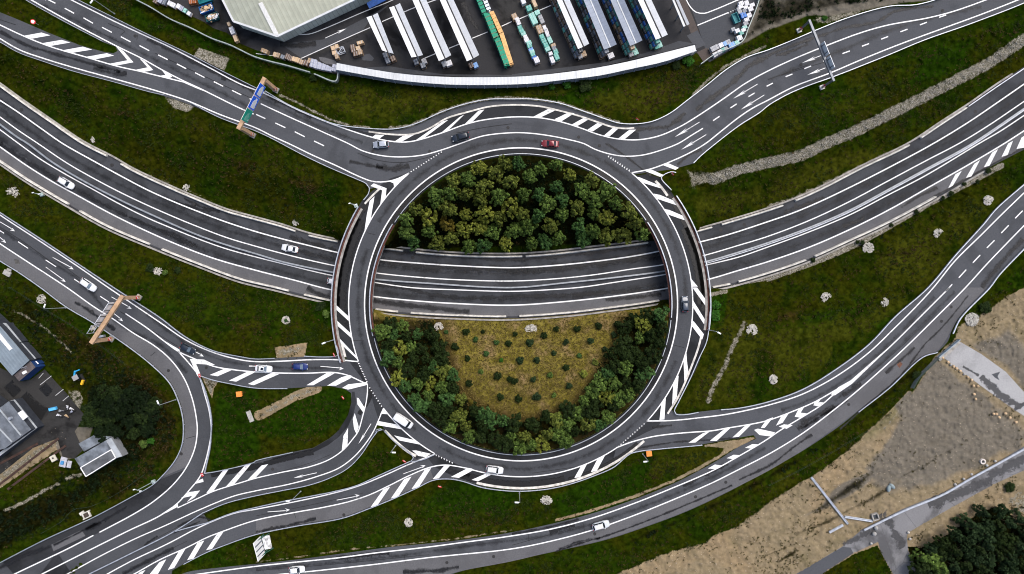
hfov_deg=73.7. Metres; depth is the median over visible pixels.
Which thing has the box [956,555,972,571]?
conifer tree
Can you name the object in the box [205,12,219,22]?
skip
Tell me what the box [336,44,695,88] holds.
curved rack canopy
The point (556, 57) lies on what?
goods pallet
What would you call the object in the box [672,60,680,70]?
shrub
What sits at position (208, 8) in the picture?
skip
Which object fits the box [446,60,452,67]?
goods pallet
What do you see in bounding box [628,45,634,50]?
goods pallet
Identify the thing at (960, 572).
conifer tree
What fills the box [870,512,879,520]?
concrete box
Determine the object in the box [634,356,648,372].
broadleaf tree
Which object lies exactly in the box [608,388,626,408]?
broadleaf tree
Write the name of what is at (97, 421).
broadleaf tree
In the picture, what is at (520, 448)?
broadleaf tree
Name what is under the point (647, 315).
broadleaf tree
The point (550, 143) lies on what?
car
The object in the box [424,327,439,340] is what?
broadleaf tree
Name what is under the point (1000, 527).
conifer tree
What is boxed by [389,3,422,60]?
storage canopy
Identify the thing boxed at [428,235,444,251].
broadleaf tree
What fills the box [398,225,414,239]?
broadleaf tree
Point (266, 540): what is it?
concrete slab
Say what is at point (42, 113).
retaining wall
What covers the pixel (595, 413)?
broadleaf tree
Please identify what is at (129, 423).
broadleaf tree
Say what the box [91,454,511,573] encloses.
entry ramp
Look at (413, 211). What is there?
broadleaf tree
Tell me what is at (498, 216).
broadleaf tree
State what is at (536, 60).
goods pallet
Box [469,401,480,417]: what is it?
broadleaf tree
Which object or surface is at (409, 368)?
broadleaf tree
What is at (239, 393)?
grit bin
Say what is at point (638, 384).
broadleaf tree
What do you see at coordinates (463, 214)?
broadleaf tree
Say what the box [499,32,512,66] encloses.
plank stack
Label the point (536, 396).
shrub
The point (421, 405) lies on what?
broadleaf tree
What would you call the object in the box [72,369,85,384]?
mini excavator
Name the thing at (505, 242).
broadleaf tree
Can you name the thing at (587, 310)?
concrete barrier
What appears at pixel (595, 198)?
broadleaf tree
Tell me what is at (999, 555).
conifer tree
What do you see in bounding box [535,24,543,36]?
goods pallet
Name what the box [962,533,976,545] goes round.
broadleaf tree
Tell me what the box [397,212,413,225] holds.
broadleaf tree
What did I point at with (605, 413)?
broadleaf tree
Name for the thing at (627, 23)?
storage canopy
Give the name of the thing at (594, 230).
broadleaf tree
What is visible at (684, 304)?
car
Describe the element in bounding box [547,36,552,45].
goods pallet
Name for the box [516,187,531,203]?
broadleaf tree
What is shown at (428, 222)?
broadleaf tree
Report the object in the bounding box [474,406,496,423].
broadleaf tree
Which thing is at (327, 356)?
guard rail
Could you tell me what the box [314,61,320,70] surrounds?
wrapped bale
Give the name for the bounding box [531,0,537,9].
goods pallet
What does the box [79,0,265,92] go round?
guard rail
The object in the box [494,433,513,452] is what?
broadleaf tree
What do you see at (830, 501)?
loose rail
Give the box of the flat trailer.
[59,456,71,467]
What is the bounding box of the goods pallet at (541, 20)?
[537,14,544,25]
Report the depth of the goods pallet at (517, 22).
177.48 m
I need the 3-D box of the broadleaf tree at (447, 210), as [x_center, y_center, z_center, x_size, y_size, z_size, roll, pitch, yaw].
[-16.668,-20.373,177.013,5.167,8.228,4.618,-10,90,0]
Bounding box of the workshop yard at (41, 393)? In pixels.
[0,368,82,473]
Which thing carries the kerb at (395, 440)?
on the ground at (916, 442)
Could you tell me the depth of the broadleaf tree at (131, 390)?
176.61 m
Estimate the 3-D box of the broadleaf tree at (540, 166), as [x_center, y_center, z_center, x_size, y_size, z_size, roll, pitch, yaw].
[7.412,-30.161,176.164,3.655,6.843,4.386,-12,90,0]
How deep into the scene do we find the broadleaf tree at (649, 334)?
176.11 m
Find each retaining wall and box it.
[0,82,336,239]
[0,163,322,301]
[383,303,657,320]
[396,240,642,253]
[700,73,1012,228]
[719,170,984,288]
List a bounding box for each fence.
[9,287,124,364]
[136,0,309,73]
[314,72,339,82]
[700,0,758,64]
[769,431,867,485]
[911,357,939,387]
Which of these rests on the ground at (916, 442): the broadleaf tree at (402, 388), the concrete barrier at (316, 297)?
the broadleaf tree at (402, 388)
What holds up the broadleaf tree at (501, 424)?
on the ground at (916, 442)
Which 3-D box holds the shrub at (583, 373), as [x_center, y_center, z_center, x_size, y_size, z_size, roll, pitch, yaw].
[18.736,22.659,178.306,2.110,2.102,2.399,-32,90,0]
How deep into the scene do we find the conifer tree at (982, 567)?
175.66 m
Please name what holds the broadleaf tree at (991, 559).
on the ground at (916, 442)
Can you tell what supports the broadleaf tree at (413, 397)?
on the ground at (916, 442)
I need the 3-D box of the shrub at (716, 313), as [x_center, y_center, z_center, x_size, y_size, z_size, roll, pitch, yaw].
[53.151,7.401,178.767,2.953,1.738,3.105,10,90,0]
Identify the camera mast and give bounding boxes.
[133,479,155,491]
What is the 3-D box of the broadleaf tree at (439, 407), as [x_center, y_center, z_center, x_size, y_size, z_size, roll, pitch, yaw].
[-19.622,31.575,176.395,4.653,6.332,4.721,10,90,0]
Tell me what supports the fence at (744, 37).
on the depot yard at (711, 23)
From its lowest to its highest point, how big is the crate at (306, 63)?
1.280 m
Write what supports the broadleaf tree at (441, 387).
on the ground at (916, 442)
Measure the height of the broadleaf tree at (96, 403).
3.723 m
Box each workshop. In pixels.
[0,313,44,380]
[0,395,43,458]
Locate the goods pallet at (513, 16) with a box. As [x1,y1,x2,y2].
[511,13,516,22]
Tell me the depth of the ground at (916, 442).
179.30 m
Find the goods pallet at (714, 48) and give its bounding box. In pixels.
[708,44,718,53]
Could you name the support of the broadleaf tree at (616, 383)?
on the ground at (916, 442)
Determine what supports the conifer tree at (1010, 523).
on the ground at (916, 442)
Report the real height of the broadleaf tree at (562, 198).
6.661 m
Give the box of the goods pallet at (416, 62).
[413,59,419,66]
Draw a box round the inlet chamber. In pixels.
[79,510,91,519]
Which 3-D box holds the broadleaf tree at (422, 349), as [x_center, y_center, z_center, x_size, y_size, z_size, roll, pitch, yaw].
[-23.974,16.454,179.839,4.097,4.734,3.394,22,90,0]
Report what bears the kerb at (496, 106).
on the ground at (916, 442)
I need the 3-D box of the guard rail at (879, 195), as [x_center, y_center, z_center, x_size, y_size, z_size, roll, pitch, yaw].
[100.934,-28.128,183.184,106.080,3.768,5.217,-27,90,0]
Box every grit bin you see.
[236,391,242,396]
[646,450,651,456]
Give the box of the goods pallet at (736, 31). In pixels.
[733,28,739,34]
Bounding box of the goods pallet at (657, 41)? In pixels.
[654,39,660,44]
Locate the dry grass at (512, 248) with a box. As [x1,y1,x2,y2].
[0,0,1023,573]
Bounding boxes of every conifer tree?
[946,543,963,556]
[947,555,959,570]
[951,512,976,527]
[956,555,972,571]
[956,570,967,573]
[961,537,985,554]
[971,504,990,517]
[971,562,987,573]
[977,540,994,550]
[982,566,996,573]
[986,514,1006,531]
[991,546,1004,561]
[992,515,1017,528]
[1008,508,1023,523]
[1011,537,1023,550]
[1015,542,1023,555]
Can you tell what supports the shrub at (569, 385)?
on the ground at (916, 442)
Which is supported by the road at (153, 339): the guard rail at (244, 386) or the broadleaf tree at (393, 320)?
the guard rail at (244, 386)
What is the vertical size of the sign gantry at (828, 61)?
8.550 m
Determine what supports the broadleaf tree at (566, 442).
on the ground at (916, 442)
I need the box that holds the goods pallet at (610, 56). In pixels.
[607,52,614,60]
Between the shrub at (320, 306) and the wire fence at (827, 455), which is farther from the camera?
the shrub at (320, 306)
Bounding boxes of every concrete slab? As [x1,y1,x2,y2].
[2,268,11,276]
[262,535,271,549]
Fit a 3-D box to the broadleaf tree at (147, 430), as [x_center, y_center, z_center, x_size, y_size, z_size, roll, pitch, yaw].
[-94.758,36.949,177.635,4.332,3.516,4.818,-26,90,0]
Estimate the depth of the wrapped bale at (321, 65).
177.85 m
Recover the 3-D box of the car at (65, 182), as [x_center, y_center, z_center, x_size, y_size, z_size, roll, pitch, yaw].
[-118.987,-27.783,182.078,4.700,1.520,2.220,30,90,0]
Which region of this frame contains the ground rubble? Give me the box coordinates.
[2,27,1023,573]
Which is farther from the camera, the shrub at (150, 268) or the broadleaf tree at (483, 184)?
the shrub at (150, 268)
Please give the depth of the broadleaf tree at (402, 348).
176.47 m
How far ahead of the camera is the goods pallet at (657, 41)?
175.11 m
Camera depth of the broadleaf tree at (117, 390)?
176.93 m
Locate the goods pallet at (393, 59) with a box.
[390,55,396,62]
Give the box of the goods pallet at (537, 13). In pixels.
[534,9,539,17]
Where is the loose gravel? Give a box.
[13,38,1023,507]
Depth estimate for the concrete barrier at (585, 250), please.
184.85 m
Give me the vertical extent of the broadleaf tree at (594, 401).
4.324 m
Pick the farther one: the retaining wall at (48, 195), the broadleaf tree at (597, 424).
the retaining wall at (48, 195)
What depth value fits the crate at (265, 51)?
177.93 m
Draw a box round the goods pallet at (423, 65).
[420,62,426,69]
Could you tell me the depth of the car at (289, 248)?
183.96 m
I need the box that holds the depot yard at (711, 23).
[167,0,756,76]
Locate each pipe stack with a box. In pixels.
[476,0,486,17]
[484,13,498,41]
[494,38,509,68]
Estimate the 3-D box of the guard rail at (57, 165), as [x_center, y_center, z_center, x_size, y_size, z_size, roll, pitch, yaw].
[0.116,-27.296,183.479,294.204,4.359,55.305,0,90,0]
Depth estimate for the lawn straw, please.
180.32 m
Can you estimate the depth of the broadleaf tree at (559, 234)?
180.08 m
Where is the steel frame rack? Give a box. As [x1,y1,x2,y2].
[336,46,345,54]
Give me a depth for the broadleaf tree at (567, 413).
175.48 m
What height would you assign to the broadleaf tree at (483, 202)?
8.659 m
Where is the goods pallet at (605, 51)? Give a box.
[603,48,608,54]
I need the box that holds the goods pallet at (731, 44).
[727,41,735,49]
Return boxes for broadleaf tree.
[79,410,96,427]
[80,401,98,417]
[90,415,105,427]
[91,397,103,407]
[93,425,108,442]
[95,406,105,418]
[96,384,109,399]
[100,394,115,410]
[101,422,116,435]
[103,414,115,424]
[108,385,122,401]
[111,424,125,438]
[117,393,135,408]
[121,414,135,430]
[123,383,141,398]
[126,427,140,439]
[132,401,149,415]
[133,413,151,424]
[134,390,151,404]
[138,422,158,437]
[143,396,162,415]
[147,410,162,424]
[371,324,392,341]
[379,348,396,367]
[381,338,398,351]
[383,316,397,331]
[387,328,400,340]
[389,340,407,355]
[389,369,406,386]
[392,355,404,368]
[396,319,408,331]
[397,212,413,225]
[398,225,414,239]
[398,363,414,378]
[399,379,412,392]
[400,331,410,343]
[406,340,416,351]
[406,350,418,367]
[407,234,420,251]
[407,392,419,403]
[409,202,423,215]
[410,376,425,390]
[412,328,422,339]
[412,397,431,413]
[414,343,427,355]
[416,365,430,382]
[419,353,432,363]
[421,207,437,226]
[421,224,438,237]
[421,389,434,400]
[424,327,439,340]
[424,375,435,390]
[426,401,443,417]
[428,186,444,209]
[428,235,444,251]
[428,359,438,372]
[430,340,447,355]
[432,412,449,427]
[433,350,449,368]
[433,363,451,381]
[434,380,447,393]
[438,200,457,216]
[438,391,455,407]
[439,215,454,231]
[442,405,456,416]
[442,418,457,433]
[443,185,457,200]
[444,231,459,244]
[445,173,461,189]
[445,380,459,393]
[446,367,459,382]
[449,407,467,422]
[454,392,466,405]
[455,221,470,238]
[456,187,474,200]
[458,207,473,220]
[460,171,475,187]
[460,420,471,431]
[461,239,476,254]
[461,429,477,444]
[468,219,487,235]
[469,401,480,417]
[470,160,487,175]
[472,194,487,210]
[473,428,488,443]
[474,205,493,223]
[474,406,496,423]
[475,178,493,196]
[475,239,492,253]
[475,419,487,431]
[484,223,500,240]
[487,164,504,183]
[487,413,502,430]
[488,430,502,446]
[489,188,509,206]
[490,211,506,227]
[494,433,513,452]
[497,154,512,170]
[498,414,508,426]
[499,237,513,251]
[500,197,518,219]
[501,175,519,189]
[503,222,522,238]
[504,412,521,432]
[505,432,516,440]
[512,156,526,171]
[513,437,527,454]
[515,207,529,220]
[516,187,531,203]
[516,431,531,443]
[518,218,538,236]
[522,169,537,183]
[524,417,539,433]
[525,237,538,250]
[526,439,536,450]
[531,187,544,202]
[531,208,544,223]
[533,161,547,177]
[535,435,550,453]
[537,233,553,250]
[539,194,556,213]
[540,409,550,423]
[540,427,552,439]
[541,217,560,233]
[546,159,562,171]
[549,180,563,193]
[549,412,563,429]
[549,427,567,440]
[552,230,565,245]
[554,193,568,208]
[554,205,568,222]
[557,431,574,448]
[558,399,576,419]
[558,415,575,431]
[563,168,575,180]
[569,199,584,216]
[569,425,579,436]
[570,405,583,421]
[571,217,587,234]
[574,182,589,199]
[575,232,591,248]
[578,395,589,406]
[580,417,595,431]
[581,404,599,422]
[584,170,599,188]
[584,190,602,208]
[584,383,600,398]
[585,223,600,239]
[587,207,599,220]
[589,397,603,410]
[591,370,606,391]
[593,419,606,431]
[596,181,616,201]
[596,209,617,225]
[598,227,616,247]
[598,390,615,405]
[599,367,614,380]
[601,409,615,425]
[602,347,618,359]
[604,359,621,373]
[606,375,621,391]
[606,400,618,411]
[607,195,622,210]
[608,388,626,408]
[613,334,632,349]
[614,227,631,244]
[616,319,633,335]
[617,360,633,377]
[618,347,634,366]
[618,376,631,390]
[620,201,636,221]
[621,387,635,402]
[625,216,642,230]
[628,312,639,325]
[630,346,643,361]
[631,375,645,394]
[633,366,655,381]
[634,227,650,240]
[634,317,651,333]
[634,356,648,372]
[635,329,644,344]
[639,307,655,324]
[643,344,662,364]
[645,328,660,342]
[653,305,669,322]
[653,336,666,349]
[654,321,668,336]
[907,559,930,573]
[908,547,927,562]
[920,553,942,569]
[923,542,938,555]
[928,562,948,573]
[932,534,949,549]
[937,547,949,562]
[946,525,963,542]
[959,542,975,558]
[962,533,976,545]
[965,523,984,540]
[967,554,984,567]
[970,570,983,573]
[976,523,996,548]
[981,518,995,531]
[982,552,995,568]
[992,503,1008,517]
[992,531,1007,548]
[998,561,1018,573]
[1000,544,1014,554]
[1002,550,1018,567]
[1003,532,1019,546]
[1016,557,1023,570]
[1017,526,1023,539]
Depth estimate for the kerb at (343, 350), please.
179.06 m
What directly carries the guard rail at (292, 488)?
on the exit ramp at (342, 448)
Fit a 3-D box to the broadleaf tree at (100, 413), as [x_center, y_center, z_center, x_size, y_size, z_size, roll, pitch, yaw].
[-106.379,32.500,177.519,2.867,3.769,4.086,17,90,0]
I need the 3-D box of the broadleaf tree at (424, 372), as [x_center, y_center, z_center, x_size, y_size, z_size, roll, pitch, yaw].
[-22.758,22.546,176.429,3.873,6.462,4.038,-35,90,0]
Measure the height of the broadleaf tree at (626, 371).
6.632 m
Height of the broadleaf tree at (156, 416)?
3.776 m
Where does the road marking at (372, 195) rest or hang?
on the ground at (916, 442)
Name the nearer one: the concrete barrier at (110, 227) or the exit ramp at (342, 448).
the exit ramp at (342, 448)
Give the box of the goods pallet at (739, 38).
[735,35,742,41]
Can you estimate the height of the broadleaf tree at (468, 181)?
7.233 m
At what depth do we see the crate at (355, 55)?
177.76 m
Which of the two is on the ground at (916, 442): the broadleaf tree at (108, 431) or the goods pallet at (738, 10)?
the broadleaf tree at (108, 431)
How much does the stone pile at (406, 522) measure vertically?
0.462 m
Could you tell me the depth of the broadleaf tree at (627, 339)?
178.41 m
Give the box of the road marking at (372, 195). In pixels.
[364,188,379,203]
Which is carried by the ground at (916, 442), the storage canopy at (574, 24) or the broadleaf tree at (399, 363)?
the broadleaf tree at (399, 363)
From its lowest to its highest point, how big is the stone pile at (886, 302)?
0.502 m
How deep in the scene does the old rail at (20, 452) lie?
178.96 m
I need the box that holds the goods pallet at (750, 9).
[747,6,753,12]
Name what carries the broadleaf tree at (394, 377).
on the ground at (916, 442)
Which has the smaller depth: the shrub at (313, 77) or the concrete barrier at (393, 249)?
the shrub at (313, 77)
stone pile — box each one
[6,187,19,197]
[36,294,45,303]
[153,267,162,274]
[281,316,289,323]
[404,518,412,526]
[434,322,443,330]
[525,324,536,331]
[540,496,552,504]
[746,324,757,334]
[769,374,777,383]
[820,292,830,301]
[863,242,873,252]
[881,298,888,306]
[933,229,943,237]
[965,312,978,326]
[983,195,993,204]
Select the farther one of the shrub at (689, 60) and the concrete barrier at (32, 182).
the concrete barrier at (32, 182)
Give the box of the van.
[393,412,412,428]
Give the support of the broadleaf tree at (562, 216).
on the ground at (916, 442)
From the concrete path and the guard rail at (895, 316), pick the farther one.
the concrete path
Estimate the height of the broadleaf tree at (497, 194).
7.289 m
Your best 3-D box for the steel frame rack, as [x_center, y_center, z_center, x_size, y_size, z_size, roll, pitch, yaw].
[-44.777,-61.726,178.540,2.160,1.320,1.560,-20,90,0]
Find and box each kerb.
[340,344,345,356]
[369,104,633,135]
[384,430,415,456]
[476,440,644,488]
[667,337,701,413]
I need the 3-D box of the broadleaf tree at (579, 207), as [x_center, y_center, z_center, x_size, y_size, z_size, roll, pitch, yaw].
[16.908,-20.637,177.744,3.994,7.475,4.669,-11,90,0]
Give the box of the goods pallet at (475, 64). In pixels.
[473,62,478,69]
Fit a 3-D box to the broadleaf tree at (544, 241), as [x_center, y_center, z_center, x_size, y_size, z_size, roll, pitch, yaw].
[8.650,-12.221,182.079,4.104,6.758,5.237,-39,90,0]
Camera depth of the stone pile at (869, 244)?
183.28 m
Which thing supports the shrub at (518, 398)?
on the ground at (916, 442)
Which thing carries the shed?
on the ground at (916, 442)
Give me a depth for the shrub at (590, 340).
181.52 m
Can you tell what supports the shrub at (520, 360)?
on the ground at (916, 442)
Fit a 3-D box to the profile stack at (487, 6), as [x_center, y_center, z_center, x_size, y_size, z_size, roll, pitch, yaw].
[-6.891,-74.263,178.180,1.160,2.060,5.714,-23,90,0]
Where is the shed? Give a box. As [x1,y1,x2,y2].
[75,433,127,476]
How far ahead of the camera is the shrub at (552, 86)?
178.61 m
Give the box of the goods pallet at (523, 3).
[520,0,525,6]
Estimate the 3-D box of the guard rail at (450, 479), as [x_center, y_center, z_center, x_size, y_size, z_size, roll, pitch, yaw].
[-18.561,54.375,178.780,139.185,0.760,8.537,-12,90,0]
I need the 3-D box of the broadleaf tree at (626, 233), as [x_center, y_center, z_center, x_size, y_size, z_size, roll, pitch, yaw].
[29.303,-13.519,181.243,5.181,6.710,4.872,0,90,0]
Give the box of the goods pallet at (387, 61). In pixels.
[385,57,391,64]
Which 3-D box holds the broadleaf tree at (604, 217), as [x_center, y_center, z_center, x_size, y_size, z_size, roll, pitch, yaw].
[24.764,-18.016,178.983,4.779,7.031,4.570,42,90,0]
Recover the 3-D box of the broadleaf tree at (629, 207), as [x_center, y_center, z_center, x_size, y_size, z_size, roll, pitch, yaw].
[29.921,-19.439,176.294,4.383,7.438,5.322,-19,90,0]
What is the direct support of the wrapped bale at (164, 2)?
on the depot yard at (711, 23)
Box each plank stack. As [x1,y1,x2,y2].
[489,11,502,33]
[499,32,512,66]
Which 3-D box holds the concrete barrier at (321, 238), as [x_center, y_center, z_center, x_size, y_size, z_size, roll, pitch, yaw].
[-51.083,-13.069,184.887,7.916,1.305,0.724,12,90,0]
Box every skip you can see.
[198,0,212,4]
[199,2,214,14]
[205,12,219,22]
[731,12,739,23]
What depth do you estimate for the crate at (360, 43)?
177.76 m
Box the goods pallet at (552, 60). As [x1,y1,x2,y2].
[549,56,554,65]
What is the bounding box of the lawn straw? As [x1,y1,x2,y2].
[385,307,662,432]
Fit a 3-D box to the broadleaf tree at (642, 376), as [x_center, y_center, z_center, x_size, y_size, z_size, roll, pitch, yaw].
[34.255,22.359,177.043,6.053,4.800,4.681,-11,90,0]
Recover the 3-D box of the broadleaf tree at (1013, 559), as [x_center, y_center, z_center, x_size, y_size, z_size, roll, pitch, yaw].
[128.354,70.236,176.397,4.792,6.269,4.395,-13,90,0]
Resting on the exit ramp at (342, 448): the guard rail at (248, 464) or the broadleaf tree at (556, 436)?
the guard rail at (248, 464)
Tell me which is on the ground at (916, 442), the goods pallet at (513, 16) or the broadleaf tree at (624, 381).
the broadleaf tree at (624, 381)
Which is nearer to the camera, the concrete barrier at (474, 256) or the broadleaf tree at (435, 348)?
the broadleaf tree at (435, 348)
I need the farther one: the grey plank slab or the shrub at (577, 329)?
the shrub at (577, 329)
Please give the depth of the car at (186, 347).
178.07 m
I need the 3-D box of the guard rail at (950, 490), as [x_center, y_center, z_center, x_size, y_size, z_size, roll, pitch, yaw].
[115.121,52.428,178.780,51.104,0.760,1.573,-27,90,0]
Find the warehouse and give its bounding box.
[222,0,385,41]
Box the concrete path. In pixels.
[945,341,1023,415]
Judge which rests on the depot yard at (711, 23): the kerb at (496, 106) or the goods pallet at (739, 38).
the goods pallet at (739, 38)
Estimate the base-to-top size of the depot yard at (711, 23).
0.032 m
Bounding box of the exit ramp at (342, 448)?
[32,379,382,573]
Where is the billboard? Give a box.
[253,533,272,560]
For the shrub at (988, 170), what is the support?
on the ground at (916, 442)
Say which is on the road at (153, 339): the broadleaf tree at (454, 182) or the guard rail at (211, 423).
the guard rail at (211, 423)
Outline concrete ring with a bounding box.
[979,458,985,463]
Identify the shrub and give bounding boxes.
[139,440,147,448]
[145,263,153,272]
[147,437,154,444]
[174,267,180,273]
[310,73,317,80]
[315,302,325,310]
[323,310,329,318]
[451,342,459,350]
[462,329,469,334]
[466,380,472,386]
[494,372,501,379]
[497,393,503,400]
[505,340,511,346]
[511,378,517,384]
[515,394,521,402]
[516,357,523,364]
[526,339,533,346]
[532,357,539,363]
[532,392,540,400]
[540,332,547,338]
[548,83,555,89]
[562,81,570,88]
[562,364,569,370]
[566,382,572,388]
[573,325,580,331]
[579,80,591,91]
[579,369,587,378]
[587,338,593,343]
[592,358,598,365]
[594,322,601,329]
[611,331,616,338]
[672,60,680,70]
[682,55,694,65]
[711,299,720,309]
[711,309,720,320]
[912,371,921,379]
[979,301,991,313]
[985,167,991,173]
[1004,482,1015,492]
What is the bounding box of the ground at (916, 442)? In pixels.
[0,0,1023,573]
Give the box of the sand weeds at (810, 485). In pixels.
[30,301,1023,573]
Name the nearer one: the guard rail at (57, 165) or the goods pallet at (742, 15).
the goods pallet at (742, 15)
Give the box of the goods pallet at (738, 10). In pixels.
[734,7,741,15]
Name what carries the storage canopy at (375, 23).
on the depot yard at (711, 23)
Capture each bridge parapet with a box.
[331,207,362,362]
[369,224,394,335]
[646,222,672,317]
[672,195,710,330]
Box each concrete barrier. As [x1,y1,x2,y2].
[0,85,107,156]
[0,160,69,204]
[79,210,150,244]
[120,163,295,231]
[161,249,288,291]
[304,294,330,300]
[308,235,337,242]
[375,308,397,312]
[385,248,402,251]
[411,312,505,317]
[416,251,521,257]
[519,299,658,316]
[526,241,647,256]
[697,226,711,231]
[712,283,730,287]
[721,205,783,225]
[738,259,806,282]
[795,144,909,201]
[814,196,936,256]
[919,107,966,138]
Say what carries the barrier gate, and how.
on the concrete path
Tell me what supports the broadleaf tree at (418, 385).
on the ground at (916, 442)
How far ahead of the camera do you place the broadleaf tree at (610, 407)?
175.54 m
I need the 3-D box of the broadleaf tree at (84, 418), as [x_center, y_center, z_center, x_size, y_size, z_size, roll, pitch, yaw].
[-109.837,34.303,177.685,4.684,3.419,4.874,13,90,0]
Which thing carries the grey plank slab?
on the ground at (916, 442)
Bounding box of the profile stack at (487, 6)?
[482,0,490,13]
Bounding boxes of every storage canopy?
[367,13,393,56]
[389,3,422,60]
[413,0,450,60]
[440,0,478,61]
[557,0,588,48]
[584,0,616,49]
[610,0,641,45]
[638,0,667,38]
[670,0,688,31]
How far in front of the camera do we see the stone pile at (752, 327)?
179.63 m
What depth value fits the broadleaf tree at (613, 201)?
173.97 m
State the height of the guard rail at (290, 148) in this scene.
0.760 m
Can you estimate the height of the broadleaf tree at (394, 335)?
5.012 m
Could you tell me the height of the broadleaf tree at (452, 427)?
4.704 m
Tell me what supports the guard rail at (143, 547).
on the exit ramp at (342, 448)
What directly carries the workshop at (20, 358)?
on the ground at (916, 442)
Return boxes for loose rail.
[811,477,848,524]
[829,524,843,532]
[844,516,872,522]
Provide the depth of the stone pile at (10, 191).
180.53 m
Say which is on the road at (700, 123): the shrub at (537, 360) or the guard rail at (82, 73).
the guard rail at (82, 73)
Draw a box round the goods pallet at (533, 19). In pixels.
[528,12,537,27]
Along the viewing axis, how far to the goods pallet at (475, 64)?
177.94 m
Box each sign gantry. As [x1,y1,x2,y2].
[86,294,142,343]
[236,77,279,137]
[796,19,834,89]
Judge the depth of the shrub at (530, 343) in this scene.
181.94 m
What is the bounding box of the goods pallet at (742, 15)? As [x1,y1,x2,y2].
[739,12,746,19]
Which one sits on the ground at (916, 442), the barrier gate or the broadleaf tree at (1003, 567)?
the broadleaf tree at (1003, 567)
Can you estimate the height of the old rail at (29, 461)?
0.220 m
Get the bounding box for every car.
[57,176,74,188]
[79,277,96,291]
[179,343,195,353]
[255,364,272,372]
[281,244,298,252]
[289,565,304,573]
[292,363,307,370]
[327,278,331,284]
[373,140,388,148]
[451,131,469,141]
[485,465,503,474]
[541,139,558,147]
[592,519,609,530]
[681,296,688,311]
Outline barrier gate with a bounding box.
[937,339,960,360]
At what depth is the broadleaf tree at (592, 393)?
175.97 m
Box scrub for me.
[0,0,1023,573]
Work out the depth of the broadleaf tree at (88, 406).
177.01 m
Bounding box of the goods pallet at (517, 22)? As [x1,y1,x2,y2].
[515,17,520,25]
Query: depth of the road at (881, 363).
179.18 m
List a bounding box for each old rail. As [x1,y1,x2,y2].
[0,438,58,484]
[0,443,37,464]
[7,445,65,489]
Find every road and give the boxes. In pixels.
[0,0,1023,188]
[0,213,367,573]
[183,185,1023,573]
[332,132,709,489]
[797,447,1023,573]
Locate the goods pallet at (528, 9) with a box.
[525,4,532,13]
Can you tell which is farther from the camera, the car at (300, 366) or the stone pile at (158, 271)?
the stone pile at (158, 271)
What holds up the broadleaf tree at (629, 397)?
on the ground at (916, 442)
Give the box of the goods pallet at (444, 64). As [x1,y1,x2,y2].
[441,61,446,68]
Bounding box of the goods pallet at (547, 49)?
[544,46,550,53]
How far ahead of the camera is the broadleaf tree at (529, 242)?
180.15 m
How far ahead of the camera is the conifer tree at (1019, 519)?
176.97 m
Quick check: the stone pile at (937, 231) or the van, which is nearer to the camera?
the van
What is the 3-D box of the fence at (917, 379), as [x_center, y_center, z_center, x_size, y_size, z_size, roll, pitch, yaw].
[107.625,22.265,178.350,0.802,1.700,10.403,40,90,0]
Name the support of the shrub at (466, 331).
on the lawn straw
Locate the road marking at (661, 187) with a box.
[655,180,667,195]
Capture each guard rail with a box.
[0,42,165,95]
[0,108,1023,287]
[0,212,274,358]
[0,261,184,562]
[26,0,102,41]
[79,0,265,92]
[89,514,200,573]
[174,522,206,531]
[183,444,701,564]
[192,103,369,199]
[199,378,212,473]
[201,376,286,388]
[201,431,377,513]
[205,452,292,473]
[207,461,410,522]
[265,0,934,129]
[304,345,338,356]
[374,320,670,454]
[376,428,434,461]
[395,153,645,221]
[661,171,675,189]
[674,312,709,414]
[694,3,1023,162]
[708,110,1023,262]
[721,184,1023,409]
[858,352,937,411]
[864,448,1023,530]
[952,248,1023,333]
[968,68,1023,106]
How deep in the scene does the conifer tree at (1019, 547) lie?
176.16 m
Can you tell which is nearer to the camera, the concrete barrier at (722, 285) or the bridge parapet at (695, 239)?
the bridge parapet at (695, 239)
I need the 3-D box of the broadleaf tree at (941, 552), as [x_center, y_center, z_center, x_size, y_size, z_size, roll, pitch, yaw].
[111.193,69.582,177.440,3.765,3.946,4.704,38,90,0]
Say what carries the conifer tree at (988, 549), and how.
on the ground at (916, 442)
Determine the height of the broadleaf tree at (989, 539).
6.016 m
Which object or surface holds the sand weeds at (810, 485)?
on the ground at (916, 442)
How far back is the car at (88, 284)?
178.05 m
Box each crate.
[233,35,239,43]
[261,48,269,55]
[303,60,309,66]
[353,51,358,57]
[357,40,364,45]
[358,49,363,56]
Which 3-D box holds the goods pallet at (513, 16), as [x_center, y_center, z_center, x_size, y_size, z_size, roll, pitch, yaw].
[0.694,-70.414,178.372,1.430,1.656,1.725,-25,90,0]
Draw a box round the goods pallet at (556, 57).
[553,53,559,62]
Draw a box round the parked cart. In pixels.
[49,454,58,461]
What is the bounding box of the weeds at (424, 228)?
[0,0,1023,573]
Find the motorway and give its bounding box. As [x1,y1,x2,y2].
[0,67,1023,318]
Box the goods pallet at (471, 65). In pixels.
[468,62,473,69]
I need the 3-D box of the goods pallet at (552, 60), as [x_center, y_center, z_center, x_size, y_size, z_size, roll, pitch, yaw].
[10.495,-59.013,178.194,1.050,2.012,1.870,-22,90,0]
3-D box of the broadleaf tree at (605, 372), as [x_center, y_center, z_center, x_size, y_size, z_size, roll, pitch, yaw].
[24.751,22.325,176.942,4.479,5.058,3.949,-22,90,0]
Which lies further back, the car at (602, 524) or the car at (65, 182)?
the car at (65, 182)
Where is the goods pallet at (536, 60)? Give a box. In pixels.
[533,56,539,65]
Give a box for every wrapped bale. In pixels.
[162,0,167,6]
[167,0,176,9]
[229,26,236,35]
[309,58,318,68]
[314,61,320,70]
[318,63,324,71]
[331,64,336,72]
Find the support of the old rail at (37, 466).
on the ground at (916, 442)
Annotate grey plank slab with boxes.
[246,410,253,421]

